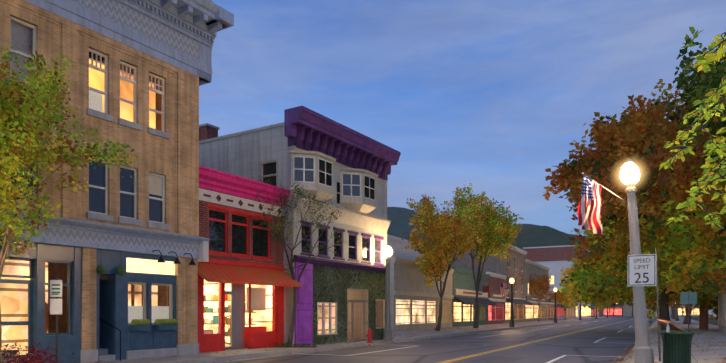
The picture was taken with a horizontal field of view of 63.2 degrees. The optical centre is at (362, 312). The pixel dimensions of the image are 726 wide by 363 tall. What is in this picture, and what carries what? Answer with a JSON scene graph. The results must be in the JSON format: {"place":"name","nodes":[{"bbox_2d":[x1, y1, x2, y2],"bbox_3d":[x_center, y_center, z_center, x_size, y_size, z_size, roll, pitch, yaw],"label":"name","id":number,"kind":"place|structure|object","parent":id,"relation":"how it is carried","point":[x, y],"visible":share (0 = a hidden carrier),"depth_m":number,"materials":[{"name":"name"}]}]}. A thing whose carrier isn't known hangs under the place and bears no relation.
{"place":"outdoors","nodes":[
{"label":"outdoors","id":0,"kind":"place"},
{"bbox_2d":[0,45,144,359],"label":"tree","id":1,"kind":"object","parent":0,"point":[16,145],"depth_m":12.91,"materials":[{"name":"green plant"}]},
{"bbox_2d":[92,316,725,362],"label":"road","id":2,"kind":"structure","parent":0,"point":[604,339],"depth_m":24.86,"materials":[{"name":"grey asphalt"}]},
{"bbox_2d":[0,0,233,362],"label":"brick building","id":3,"kind":"structure","parent":2,"relation":"on","point":[118,254],"depth_m":17.16,"materials":[{"name":"brown brick"}]},
{"bbox_2d":[0,333,324,362],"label":"shrubs","id":4,"kind":"object","parent":2,"relation":"on","point":[34,359],"visible":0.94,"depth_m":13.48,"materials":[{"name":"red plant"}]},
{"bbox_2d":[198,165,301,352],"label":"pink building","id":5,"kind":"structure","parent":2,"relation":"on","point":[244,278],"depth_m":22.13,"materials":[{"name":"red brick"}]},
{"bbox_2d":[250,176,346,346],"bbox_3d":[-3.220,-2.090,23.718,5.297,6.972,4.889,0,0,1],"label":"bare tree","id":6,"kind":"object","parent":2,"relation":"on","point":[290,337],"depth_m":23.24,"materials":[{"name":"brown plant"}]},
{"bbox_2d":[199,106,400,345],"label":"white building","id":7,"kind":"structure","parent":2,"relation":"on","point":[340,295],"depth_m":25.74,"materials":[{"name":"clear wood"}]},
{"bbox_2d":[50,249,694,362],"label":"street furniture","id":8,"kind":"object","parent":2,"relation":"on","point":[676,347],"visible":1,"depth_m":13.78,"materials":[{"name":"metal"}]},
{"bbox_2d":[635,273,648,282],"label":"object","id":9,"kind":"object","parent":8,"relation":"attached to","point":[636,281],"visible":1,"depth_m":13.83,"materials":[{"name":"black paint"}]},
{"bbox_2d":[77,319,725,362],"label":"fallen leaves","id":10,"kind":"object","parent":2,"relation":"on","point":[626,351],"visible":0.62,"depth_m":25.38,"materials":[{"name":"brown plant"}]},
{"bbox_2d":[400,193,486,330],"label":"autumn tree","id":11,"kind":"object","parent":2,"relation":"on","point":[448,226],"depth_m":42.93,"materials":[{"name":"plant"}]},
{"bbox_2d":[443,183,523,327],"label":"autumn tree","id":12,"kind":"object","parent":2,"relation":"on","point":[495,236],"depth_m":50.38,"materials":[{"name":"green plant"}]},
{"bbox_2d":[387,234,604,330],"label":"buildings","id":13,"kind":"structure","parent":2,"relation":"on","point":[414,302],"depth_m":65.81,"materials":[{"name":"white paint"}]},
{"bbox_2d":[503,266,528,301],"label":"tree","id":14,"kind":"object","parent":2,"relation":"on","point":[515,283],"depth_m":64.49,"materials":[{"name":"brown plant"}]},
{"bbox_2d":[383,158,653,362],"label":"lamp post","id":15,"kind":"object","parent":2,"relation":"on","point":[642,350],"visible":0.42,"depth_m":13.92,"materials":[{"name":"grey painted metal"},{"name":"wood"}]},
{"bbox_2d":[577,172,627,236],"bbox_3d":[5.806,-2.612,14.164,1.230,1.584,0.376,0,0,17],"label":"flag","id":16,"kind":"object","parent":15,"relation":"attached to","point":[589,207],"visible":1,"depth_m":14.27,"materials":[{"name":"fabric"}]},
{"bbox_2d":[619,165,645,181],"bbox_3d":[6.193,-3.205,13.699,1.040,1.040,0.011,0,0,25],"label":"bulb","id":17,"kind":"object","parent":15,"relation":"attached to","point":[629,173],"visible":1,"depth_m":13.70,"materials":[{"name":"white glass"}]},
{"bbox_2d":[529,273,553,321],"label":"tree","id":18,"kind":"object","parent":2,"relation":"on","point":[538,283],"depth_m":86.79,"materials":[{"name":"brown plant"}]},
{"bbox_2d":[554,287,577,319],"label":"tree","id":19,"kind":"object","parent":2,"relation":"on","point":[560,297],"depth_m":105.31,"materials":[{"name":"plant"}]},
{"bbox_2d":[509,277,660,326],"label":"lamps","id":20,"kind":"object","parent":2,"relation":"on","point":[512,319],"visible":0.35,"depth_m":62.09,"materials":[{"name":"black metal"}]},
{"bbox_2d":[500,282,510,295],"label":"flag","id":21,"kind":"object","parent":20,"relation":"attached to","point":[502,289],"visible":1,"depth_m":55.56,"materials":[{"name":"fabric"}]},
{"bbox_2d":[383,162,639,291],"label":"street lamp globes","id":22,"kind":"object","parent":20,"relation":"attached to","point":[629,165],"depth_m":13.92,"materials":[{"name":"white glass"}]},
{"bbox_2d":[543,79,725,329],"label":"tree","id":23,"kind":"object","parent":2,"relation":"on","point":[695,261],"depth_m":42.93,"materials":[{"name":"brown plant"}]},
{"bbox_2d":[605,299,716,316],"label":"storefronts","id":24,"kind":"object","parent":2,"relation":"on","point":[625,311],"depth_m":195.81,"materials":[{"name":"white paint"}]},
{"bbox_2d":[672,301,674,318],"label":"tree","id":25,"kind":"object","parent":2,"relation":"on","point":[673,316],"depth_m":118.97,"materials":[{"name":"brown plant"}]},
{"bbox_2d":[660,27,725,208],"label":"tree","id":26,"kind":"object","parent":2,"relation":"on","point":[693,92],"depth_m":33.87,"materials":[{"name":"green plant"}]},
{"bbox_2d":[681,291,707,331],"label":"signs","id":27,"kind":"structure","parent":2,"relation":"on","point":[688,297],"depth_m":47.02,"materials":[{"name":"teal metal"}]},
{"bbox_2d":[718,222,725,331],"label":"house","id":28,"kind":"structure","parent":2,"relation":"on","point":[722,312],"depth_m":41.76,"materials":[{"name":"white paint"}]},
{"bbox_2d":[199,0,725,235],"label":"sky","id":29,"kind":"structure","parent":0,"point":[491,96],"materials":[{"name":"blue"}]},
{"bbox_2d":[387,207,586,244],"bbox_3d":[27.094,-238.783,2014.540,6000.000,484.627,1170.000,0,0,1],"label":"ridge","id":30,"kind":"structure","parent":0,"point":[398,217],"depth_m":2458.47,"materials":[{"name":"green plant"}]},
{"bbox_2d":[512,226,632,301],"bbox_3d":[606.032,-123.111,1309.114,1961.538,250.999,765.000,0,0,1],"label":"ridge","id":31,"kind":"structure","parent":0,"point":[539,236],"depth_m":1610.73,"materials":[{"name":"green plant"}]},
{"bbox_2d":[675,300,678,320],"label":"tree","id":32,"kind":"object","parent":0,"point":[676,314],"depth_m":92.24,"materials":[{"name":"brown plant"}]},
{"bbox_2d":[646,297,713,323],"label":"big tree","id":33,"kind":"object","parent":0,"point":[685,321],"depth_m":67.79,"materials":[{"name":"brown plant"}]},
{"bbox_2d":[659,30,725,228],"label":"branches","id":34,"kind":"object","parent":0,"point":[710,56],"depth_m":6.98,"materials":[{"name":"green plant"}]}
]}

